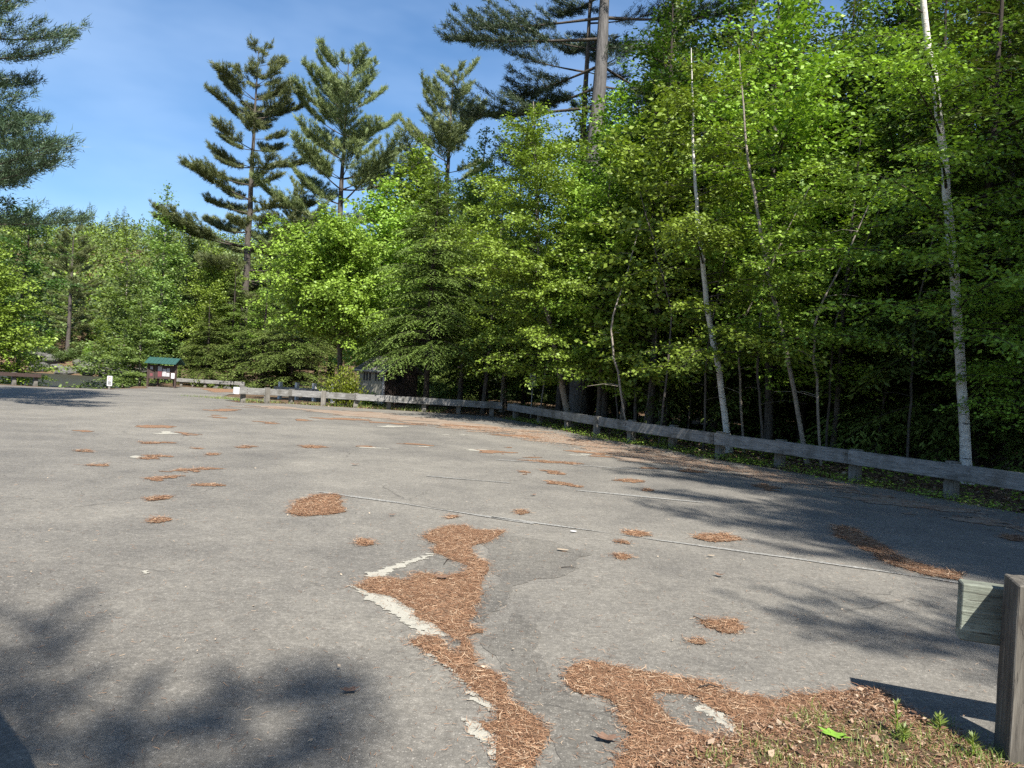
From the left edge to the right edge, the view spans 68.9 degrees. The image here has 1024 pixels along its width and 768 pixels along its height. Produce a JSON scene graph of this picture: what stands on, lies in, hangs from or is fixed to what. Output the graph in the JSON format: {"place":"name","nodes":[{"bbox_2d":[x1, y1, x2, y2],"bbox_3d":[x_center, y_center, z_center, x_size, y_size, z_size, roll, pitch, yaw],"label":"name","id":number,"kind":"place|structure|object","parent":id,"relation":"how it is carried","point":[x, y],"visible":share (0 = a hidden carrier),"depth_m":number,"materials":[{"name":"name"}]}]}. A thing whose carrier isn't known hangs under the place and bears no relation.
{"place":"outdoors","nodes":[
{"label":"outdoors","id":0,"kind":"place"},
{"bbox_2d":[0,371,143,388],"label":"river water","id":1,"kind":"structure","parent":0,"point":[72,380],"depth_m":89.27,"materials":[{"name":"grey liquid"}]},
{"bbox_2d":[0,0,1006,257],"label":"sky","id":2,"kind":"structure","parent":0,"point":[132,87],"materials":[{"name":"blue"}]},
{"bbox_2d":[0,244,1023,512],"bbox_3d":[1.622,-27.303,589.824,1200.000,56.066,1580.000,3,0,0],"label":"ground","id":3,"kind":"structure","parent":0,"point":[752,452],"depth_m":24.95,"materials":[{"name":"soil"}]},
{"bbox_2d":[0,372,41,385],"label":"guardrail","id":4,"kind":"object","parent":3,"relation":"on","point":[14,375],"visible":0.88,"depth_m":39.70,"materials":[{"name":"wood"}]},
{"bbox_2d":[0,346,58,386],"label":"young maple","id":5,"kind":"object","parent":3,"relation":"on","point":[32,371],"visible":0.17,"depth_m":46.65,"materials":[{"name":"green plant"}]},
{"bbox_2d":[0,247,70,384],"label":"maple tree","id":6,"kind":"object","parent":3,"relation":"on","point":[8,312],"visible":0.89,"depth_m":44.11,"materials":[{"name":"green plant"}]},
{"bbox_2d":[0,198,91,384],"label":"oak tree","id":7,"kind":"object","parent":3,"relation":"on","point":[33,265],"visible":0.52,"depth_m":60.08,"materials":[{"name":"green plant"}]},
{"bbox_2d":[0,0,96,231],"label":"white pine","id":8,"kind":"object","parent":3,"relation":"on","point":[30,156],"visible":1,"depth_m":19.47,"materials":[{"name":"green plant"}]},
{"bbox_2d":[36,224,105,351],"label":"white pine","id":9,"kind":"object","parent":3,"relation":"on","point":[82,254],"visible":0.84,"depth_m":117.17,"materials":[{"name":"green plant"}]},
{"bbox_2d":[84,316,115,350],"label":"maple tree","id":10,"kind":"object","parent":3,"relation":"on","point":[96,334],"visible":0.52,"depth_m":120.57,"materials":[{"name":"green plant"}]},
{"bbox_2d":[58,236,174,388],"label":"tree","id":11,"kind":"object","parent":3,"relation":"on","point":[125,314],"visible":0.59,"depth_m":61.08,"materials":[{"name":"green plant"}]},
{"bbox_2d":[94,290,184,385],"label":"tree","id":12,"kind":"object","parent":3,"relation":"on","point":[138,361],"visible":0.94,"depth_m":53.62,"materials":[{"name":"green plant"}]},
{"bbox_2d":[107,180,214,378],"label":"aspen tree","id":13,"kind":"object","parent":3,"relation":"on","point":[159,245],"visible":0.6,"depth_m":63.28,"materials":[{"name":"green plant"}]},
{"bbox_2d":[138,212,228,377],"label":"aspen tree","id":14,"kind":"object","parent":3,"relation":"on","point":[192,245],"visible":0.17,"depth_m":69.41,"materials":[{"name":"green plant"}]},
{"bbox_2d":[143,251,245,377],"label":"hemlock tree","id":15,"kind":"object","parent":3,"relation":"on","point":[178,338],"visible":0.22,"depth_m":65.75,"materials":[{"name":"green plant"}]},
{"bbox_2d":[163,246,250,375],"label":"maple tree","id":16,"kind":"object","parent":3,"relation":"on","point":[209,292],"visible":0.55,"depth_m":62.41,"materials":[{"name":"green plant"}]},
{"bbox_2d":[170,299,243,386],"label":"hemlock tree","id":17,"kind":"object","parent":3,"relation":"on","point":[201,373],"visible":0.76,"depth_m":59.39,"materials":[{"name":"green plant"}]},
{"bbox_2d":[176,378,244,387],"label":"guardrail","id":18,"kind":"object","parent":3,"relation":"on","point":[205,382],"visible":0.81,"depth_m":56.71,"materials":[{"name":"wood"}]},
{"bbox_2d":[166,267,271,380],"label":"hemlock tree","id":19,"kind":"object","parent":3,"relation":"on","point":[232,329],"visible":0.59,"depth_m":61.41,"materials":[{"name":"green plant"}]},
{"bbox_2d":[148,33,318,381],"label":"white pine","id":20,"kind":"object","parent":3,"relation":"on","point":[255,118],"visible":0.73,"depth_m":65.57,"materials":[{"name":"green plant"}]},
{"bbox_2d":[226,276,275,359],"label":"maple tree","id":21,"kind":"object","parent":3,"relation":"on","point":[260,319],"visible":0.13,"depth_m":117.51,"materials":[{"name":"green plant"}]},
{"bbox_2d":[207,279,309,388],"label":"hemlock tree","id":22,"kind":"object","parent":3,"relation":"on","point":[247,380],"visible":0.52,"depth_m":59.36,"materials":[{"name":"green plant"}]},
{"bbox_2d":[243,256,335,388],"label":"hemlock tree","id":23,"kind":"object","parent":3,"relation":"on","point":[283,365],"visible":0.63,"depth_m":56.30,"materials":[{"name":"green plant"}]},
{"bbox_2d":[262,174,329,382],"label":"white pine","id":24,"kind":"object","parent":3,"relation":"on","point":[297,190],"visible":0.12,"depth_m":76.69,"materials":[{"name":"green plant"}]},
{"bbox_2d":[249,235,358,388],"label":"hemlock tree","id":25,"kind":"object","parent":3,"relation":"on","point":[332,351],"visible":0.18,"depth_m":62.79,"materials":[{"name":"green plant"}]},
{"bbox_2d":[243,36,417,388],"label":"white pine","id":26,"kind":"object","parent":3,"relation":"on","point":[339,92],"visible":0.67,"depth_m":65.63,"materials":[{"name":"green plant"}]},
{"bbox_2d":[241,203,420,399],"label":"maple tree","id":27,"kind":"object","parent":3,"relation":"on","point":[320,284],"visible":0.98,"depth_m":36.13,"materials":[{"name":"green plant"}]},
{"bbox_2d":[319,365,368,406],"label":"yellow bush","id":28,"kind":"object","parent":3,"relation":"on","point":[349,386],"visible":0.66,"depth_m":32.42,"materials":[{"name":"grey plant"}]},
{"bbox_2d":[0,208,696,410],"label":"hillside forest","id":29,"kind":"object","parent":3,"relation":"on","point":[109,242],"visible":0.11,"depth_m":219.65,"materials":[{"name":"green plant"}]},
{"bbox_2d":[233,387,502,415],"bbox_3d":[-5.908,0.900,31.434,10.896,1.018,1.958,3,0,-6],"label":"guardrail","id":30,"kind":"object","parent":3,"relation":"on","point":[459,404],"visible":0.88,"depth_m":31.43,"materials":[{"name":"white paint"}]},
{"bbox_2d":[320,175,443,374],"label":"maple tree","id":31,"kind":"object","parent":3,"relation":"on","point":[386,226],"visible":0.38,"depth_m":41.18,"materials":[{"name":"green plant"}]},
{"bbox_2d":[353,356,423,406],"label":"shed","id":32,"kind":"structure","parent":3,"relation":"on","point":[405,385],"depth_m":38.83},
{"bbox_2d":[335,132,458,351],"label":"beech tree","id":33,"kind":"object","parent":3,"relation":"on","point":[423,139],"visible":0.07,"depth_m":45.41,"materials":[{"name":"green plant"}]},
{"bbox_2d":[342,138,478,375],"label":"maple tree","id":34,"kind":"object","parent":3,"relation":"on","point":[409,187],"visible":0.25,"depth_m":44.08,"materials":[{"name":"green plant"}]},
{"bbox_2d":[343,168,508,410],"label":"hemlock tree","id":35,"kind":"object","parent":3,"relation":"on","point":[427,340],"visible":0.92,"depth_m":32.65,"materials":[{"name":"green plant"}]},
{"bbox_2d":[394,55,494,397],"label":"white pine","id":36,"kind":"object","parent":3,"relation":"on","point":[448,135],"visible":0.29,"depth_m":62.20,"materials":[{"name":"green plant"}]},
{"bbox_2d":[417,207,477,400],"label":"hemlock tree","id":37,"kind":"object","parent":3,"relation":"on","point":[436,377],"visible":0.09,"depth_m":54.25,"materials":[{"name":"green plant"}]},
{"bbox_2d":[417,178,490,401],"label":"hemlock tree","id":38,"kind":"object","parent":3,"relation":"on","point":[420,377],"visible":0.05,"depth_m":55.53,"materials":[{"name":"green plant"}]},
{"bbox_2d":[396,126,535,398],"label":"beech tree","id":39,"kind":"object","parent":3,"relation":"on","point":[469,196],"visible":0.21,"depth_m":36.54,"materials":[{"name":"green plant"}]},
{"bbox_2d":[417,173,548,414],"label":"beech tree","id":40,"kind":"object","parent":3,"relation":"on","point":[491,327],"visible":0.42,"depth_m":33.89,"materials":[{"name":"green plant"}]},
{"bbox_2d":[420,142,549,407],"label":"hemlock tree","id":41,"kind":"object","parent":3,"relation":"on","point":[471,389],"visible":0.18,"depth_m":41.31,"materials":[{"name":"green plant"}]},
{"bbox_2d":[431,98,551,411],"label":"beech tree","id":42,"kind":"object","parent":3,"relation":"on","point":[503,385],"visible":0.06,"depth_m":37.94,"materials":[{"name":"green plant"}]},
{"bbox_2d":[453,195,556,405],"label":"hemlock tree","id":43,"kind":"object","parent":3,"relation":"on","point":[524,393],"visible":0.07,"depth_m":39.89,"materials":[{"name":"green plant"}]},
{"bbox_2d":[0,385,1023,767],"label":"parking lot","id":44,"kind":"structure","parent":3,"relation":"on","point":[186,601],"depth_m":5.85,"materials":[{"name":"asphalt"}]},
{"bbox_2d":[144,356,184,387],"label":"information kiosk","id":45,"kind":"object","parent":44,"relation":"on","point":[158,371],"visible":0.96,"depth_m":52.05,"materials":[{"name":"wood"}]},
{"bbox_2d":[130,425,740,767],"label":"sand patches","id":46,"kind":"object","parent":44,"relation":"on","point":[403,614],"visible":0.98,"depth_m":4.76,"materials":[{"name":"sand"}]},
{"bbox_2d":[0,388,1023,767],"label":"pine needle litter","id":47,"kind":"object","parent":44,"relation":"on","point":[448,606],"visible":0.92,"depth_m":4.95,"materials":[{"name":"plant"}]},
{"bbox_2d":[380,535,732,767],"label":"asphalt repairs","id":48,"kind":"structure","parent":44,"relation":"on","point":[526,563],"depth_m":4.13,"materials":[{"name":"asphalt"}]},
{"bbox_2d":[321,459,957,582],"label":"painted lines","id":49,"kind":"object","parent":44,"relation":"on","point":[517,520],"visible":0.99,"depth_m":8.44,"materials":[{"name":"paint"}]},
{"bbox_2d":[652,693,1005,767],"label":"verge","id":50,"kind":"structure","parent":44,"relation":"on","point":[806,748],"depth_m":3.35,"materials":[{"name":"soil"}]},
{"bbox_2d":[625,683,1023,767],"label":"needle cover","id":51,"kind":"object","parent":50,"relation":"on","point":[795,757],"visible":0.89,"depth_m":3.39,"materials":[{"name":"plant"}]},
{"bbox_2d":[419,100,625,427],"bbox_3d":[0.541,-4.255,25.246,7.231,11.547,7.152,3,0,0],"label":"beech tree","id":52,"kind":"object","parent":3,"relation":"on","point":[500,269],"visible":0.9,"depth_m":25.20,"materials":[{"name":"green plant"}]},
{"bbox_2d":[464,80,605,419],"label":"beech tree","id":53,"kind":"object","parent":3,"relation":"on","point":[558,405],"visible":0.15,"depth_m":31.24,"materials":[{"name":"green plant"}]},
{"bbox_2d":[497,175,596,398],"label":"hemlock tree","id":54,"kind":"object","parent":3,"relation":"on","point":[518,379],"visible":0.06,"depth_m":35.71,"materials":[{"name":"green plant"}]},
{"bbox_2d":[527,148,626,415],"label":"oak tree","id":55,"kind":"object","parent":3,"relation":"on","point":[591,403],"visible":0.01,"depth_m":31.60,"materials":[{"name":"green plant"}]},
{"bbox_2d":[493,0,687,410],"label":"dead limbed pine","id":56,"kind":"object","parent":3,"relation":"on","point":[525,56],"visible":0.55,"depth_m":31.71,"materials":[{"name":"green plant"}]},
{"bbox_2d":[524,147,664,430],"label":"beech tree","id":57,"kind":"object","parent":3,"relation":"on","point":[606,197],"visible":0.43,"depth_m":24.75,"materials":[{"name":"green plant"}]},
{"bbox_2d":[433,0,758,414],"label":"giant pine","id":58,"kind":"object","parent":3,"relation":"on","point":[598,57],"visible":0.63,"depth_m":31.76,"materials":[{"name":"green plant"}]},
{"bbox_2d":[527,77,671,427],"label":"beech tree","id":59,"kind":"object","parent":3,"relation":"on","point":[621,93],"visible":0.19,"depth_m":27.37,"materials":[{"name":"green plant"}]},
{"bbox_2d":[526,105,673,420],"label":"hemlock tree","id":60,"kind":"object","parent":3,"relation":"on","point":[612,407],"visible":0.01,"depth_m":34.73,"materials":[{"name":"green plant"}]},
{"bbox_2d":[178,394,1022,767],"bbox_3d":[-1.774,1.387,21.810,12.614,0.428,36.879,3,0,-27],"label":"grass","id":61,"kind":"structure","parent":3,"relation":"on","point":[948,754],"depth_m":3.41,"materials":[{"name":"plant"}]},
{"bbox_2d":[591,206,647,431],"bbox_3d":[3.048,-1.873,21.946,1.229,7.070,1.790,4,0,25],"label":"sapling stem","id":62,"kind":"object","parent":3,"relation":"on","point":[620,389],"visible":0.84,"depth_m":21.90,"materials":[{"name":"grey plant"}]},
{"bbox_2d":[227,400,1023,767],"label":"leaf litter","id":63,"kind":"object","parent":3,"relation":"on","point":[795,722],"visible":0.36,"depth_m":3.58,"materials":[{"name":"plant"}]},
{"bbox_2d":[544,45,712,419],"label":"beech tree","id":64,"kind":"object","parent":3,"relation":"on","point":[624,400],"visible":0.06,"depth_m":26.68,"materials":[{"name":"green plant"}]},
{"bbox_2d":[573,225,692,435],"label":"beech tree","id":65,"kind":"object","parent":3,"relation":"on","point":[636,384],"visible":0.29,"depth_m":23.80,"materials":[{"name":"green plant"}]},
{"bbox_2d":[618,192,673,443],"bbox_3d":[3.800,-1.781,20.322,1.418,7.006,1.725,0,-3,-16],"label":"sapling stem","id":66,"kind":"object","parent":3,"relation":"on","point":[662,413],"visible":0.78,"depth_m":20.57,"materials":[{"name":"grey plant"}]},
{"bbox_2d":[550,0,754,424],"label":"beech tree","id":67,"kind":"object","parent":3,"relation":"on","point":[674,44],"visible":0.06,"depth_m":28.34,"materials":[{"name":"green plant"}]},
{"bbox_2d":[554,81,760,438],"bbox_3d":[4.717,-3.835,23.334,7.076,11.209,6.363,4,0,17],"label":"maple tree","id":68,"kind":"object","parent":3,"relation":"on","point":[658,155],"visible":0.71,"depth_m":22.84,"materials":[{"name":"green plant"}]},
{"bbox_2d":[570,0,763,424],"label":"oak tree","id":69,"kind":"object","parent":3,"relation":"on","point":[653,53],"visible":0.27,"depth_m":25.73,"materials":[{"name":"green plant"}]},
{"bbox_2d":[572,122,763,425],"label":"hemlock tree","id":70,"kind":"object","parent":3,"relation":"on","point":[700,390],"visible":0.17,"depth_m":23.83,"materials":[{"name":"green plant"}]},
{"bbox_2d":[626,0,731,423],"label":"oak tree","id":71,"kind":"object","parent":3,"relation":"on","point":[650,66],"depth_m":33.02,"materials":[{"name":"green plant"}]},
{"bbox_2d":[695,193,741,449],"bbox_3d":[5.542,-1.670,20.009,1.087,6.978,1.632,3,1,-43],"label":"sapling stem","id":72,"kind":"object","parent":3,"relation":"on","point":[705,393],"visible":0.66,"depth_m":20.07,"materials":[{"name":"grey plant"}]},
{"bbox_2d":[634,0,821,430],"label":"oak tree","id":73,"kind":"object","parent":3,"relation":"on","point":[730,11],"visible":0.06,"depth_m":27.94,"materials":[{"name":"green plant"}]},
{"bbox_2d":[625,0,847,432],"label":"beech tree","id":74,"kind":"object","parent":3,"relation":"on","point":[715,425],"visible":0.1,"depth_m":25.37,"materials":[{"name":"green plant"}]},
{"bbox_2d":[630,18,848,435],"bbox_3d":[9.786,-5.966,29.331,9.051,16.666,8.676,4,0,35],"label":"hemlock tree","id":75,"kind":"object","parent":3,"relation":"on","point":[680,414],"visible":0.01,"depth_m":27.98,"materials":[{"name":"green plant"}]},
{"bbox_2d":[621,48,889,452],"bbox_3d":[6.065,-3.405,18.289,6.418,10.574,6.019,3,0,0],"label":"birch tree","id":76,"kind":"object","parent":3,"relation":"on","point":[697,233],"visible":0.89,"depth_m":18.94,"materials":[{"name":"green plant"}]},
{"bbox_2d":[503,413,1023,512],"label":"ground cover","id":77,"kind":"object","parent":3,"relation":"on","point":[767,464],"visible":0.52,"depth_m":16.82,"materials":[{"name":"green plant"}]},
{"bbox_2d":[507,403,1023,498],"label":"guardrail","id":78,"kind":"object","parent":3,"relation":"on","point":[952,474],"visible":0.84,"depth_m":15.36,"materials":[{"name":"wood"}]},
{"bbox_2d":[687,51,849,437],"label":"oak tree","id":79,"kind":"object","parent":3,"relation":"on","point":[793,72],"visible":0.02,"depth_m":25.13,"materials":[{"name":"green plant"}]},
{"bbox_2d":[728,187,809,452],"bbox_3d":[6.562,-1.571,19.934,2.169,6.952,1.352,4,0,21],"label":"sapling stem","id":80,"kind":"object","parent":3,"relation":"on","point":[740,400],"visible":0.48,"depth_m":20.03,"materials":[{"name":"grey plant"}]},
{"bbox_2d":[638,0,912,448],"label":"hemlock tree","id":81,"kind":"object","parent":3,"relation":"on","point":[778,431],"visible":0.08,"depth_m":24.70,"materials":[{"name":"green plant"}]},
{"bbox_2d":[745,186,806,457],"bbox_3d":[6.283,-1.629,18.314,1.716,7.009,1.076,4,1,54],"label":"sapling stem","id":82,"kind":"object","parent":3,"relation":"on","point":[759,395],"visible":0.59,"depth_m":18.44,"materials":[{"name":"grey plant"}]},
{"bbox_2d":[639,0,925,439],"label":"beech tree","id":83,"kind":"object","parent":3,"relation":"on","point":[801,126],"visible":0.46,"depth_m":21.21,"materials":[{"name":"green plant"}]},
{"bbox_2d":[738,0,843,420],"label":"oak tree","id":84,"kind":"object","parent":3,"relation":"on","point":[776,9],"depth_m":30.30,"materials":[{"name":"green plant"}]},
{"bbox_2d":[679,46,931,463],"bbox_3d":[6.308,-3.011,17.125,4.808,9.813,4.654,3,0,0],"label":"birch tree","id":85,"kind":"object","parent":3,"relation":"on","point":[779,236],"visible":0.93,"depth_m":17.21,"materials":[{"name":"green plant"}]},
{"bbox_2d":[700,74,917,441],"bbox_3d":[9.786,-3.964,23.986,7.368,12.002,7.578,3,0,7],"label":"hemlock tree","id":86,"kind":"object","parent":3,"relation":"on","point":[801,404],"visible":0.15,"depth_m":23.19,"materials":[{"name":"green plant"}]},
{"bbox_2d":[687,0,945,444],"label":"hemlock tree","id":87,"kind":"object","parent":3,"relation":"on","point":[788,404],"visible":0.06,"depth_m":25.39,"materials":[{"name":"green plant"}]},
{"bbox_2d":[719,131,930,447],"bbox_3d":[8.645,-2.337,19.524,5.225,8.606,5.080,3,0,-19],"label":"beech tree","id":88,"kind":"object","parent":3,"relation":"on","point":[841,351],"visible":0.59,"depth_m":19.45,"materials":[{"name":"green plant"}]},
{"bbox_2d":[775,187,879,465],"bbox_3d":[7.421,-1.550,17.572,1.989,7.001,1.290,3,0,-30],"label":"sapling stem","id":89,"kind":"object","parent":3,"relation":"on","point":[817,400],"visible":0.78,"depth_m":17.43,"materials":[{"name":"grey plant"}]},
{"bbox_2d":[746,22,921,444],"bbox_3d":[10.917,-5.283,25.281,7.298,14.836,7.252,3,0,-35],"label":"oak tree","id":90,"kind":"object","parent":3,"relation":"on","point":[836,38],"visible":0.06,"depth_m":25.56,"materials":[{"name":"green plant"}]},
{"bbox_2d":[749,86,921,448],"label":"oak tree","id":91,"kind":"object","parent":3,"relation":"on","point":[844,443],"visible":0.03,"depth_m":24.71,"materials":[{"name":"green plant"}]},
{"bbox_2d":[811,0,913,124],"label":"oak tree","id":92,"kind":"object","parent":3,"relation":"on","point":[860,16],"visible":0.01,"depth_m":32.10,"materials":[{"name":"green plant"}]},
{"bbox_2d":[821,189,911,446],"bbox_3d":[8.769,-1.413,18.688,1.725,7.006,1.418,5,3,-27],"label":"sapling stem","id":93,"kind":"object","parent":3,"relation":"on","point":[828,414],"visible":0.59,"depth_m":19.08,"materials":[{"name":"grey plant"}]},
{"bbox_2d":[755,0,1023,453],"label":"beech tree","id":94,"kind":"object","parent":3,"relation":"on","point":[891,145],"visible":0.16,"depth_m":22.01,"materials":[{"name":"green plant"}]},
{"bbox_2d":[781,0,997,438],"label":"oak tree","id":95,"kind":"object","parent":3,"relation":"on","point":[863,86],"visible":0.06,"depth_m":23.74,"materials":[{"name":"green plant"}]},
{"bbox_2d":[757,0,1023,484],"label":"birch tree","id":96,"kind":"object","parent":3,"relation":"on","point":[942,152],"visible":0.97,"depth_m":14.25,"materials":[{"name":"green plant"}]},
{"bbox_2d":[836,0,967,441],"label":"oak tree","id":97,"kind":"object","parent":3,"relation":"on","point":[889,20],"visible":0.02,"depth_m":31.00,"materials":[{"name":"green plant"}]},
{"bbox_2d":[782,0,1023,464],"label":"hemlock tree","id":98,"kind":"object","parent":3,"relation":"on","point":[842,424],"visible":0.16,"depth_m":20.52,"materials":[{"name":"green plant"}]},
{"bbox_2d":[815,0,1023,466],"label":"hemlock tree","id":99,"kind":"object","parent":3,"relation":"on","point":[927,422],"visible":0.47,"depth_m":18.25,"materials":[{"name":"green plant"}]},
{"bbox_2d":[841,0,1023,458],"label":"hemlock tree","id":100,"kind":"object","parent":3,"relation":"on","point":[950,454],"visible":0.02,"depth_m":23.46,"materials":[{"name":"green plant"}]},
{"bbox_2d":[859,0,1023,469],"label":"beech tree","id":101,"kind":"object","parent":3,"relation":"on","point":[974,181],"visible":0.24,"depth_m":18.93,"materials":[{"name":"green plant"}]},
{"bbox_2d":[889,157,994,457],"bbox_3d":[9.431,-1.428,16.551,1.725,7.006,1.418,3,2,5],"label":"sapling stem","id":102,"kind":"object","parent":3,"relation":"on","point":[909,414],"visible":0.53,"depth_m":17.09,"materials":[{"name":"grey plant"}]},
{"bbox_2d":[890,205,1023,471],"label":"hemlock tree","id":103,"kind":"object","parent":3,"relation":"on","point":[1019,454],"visible":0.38,"depth_m":17.37,"materials":[{"name":"green plant"}]},
{"bbox_2d":[910,178,1023,436],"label":"beech tree","id":104,"kind":"object","parent":3,"relation":"on","point":[999,368],"visible":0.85,"depth_m":14.91,"materials":[{"name":"green plant"}]},
{"bbox_2d":[955,574,1023,767],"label":"guardrail","id":105,"kind":"object","parent":3,"relation":"on","point":[990,613],"visible":0.98,"depth_m":3.43,"materials":[{"name":"wood"}]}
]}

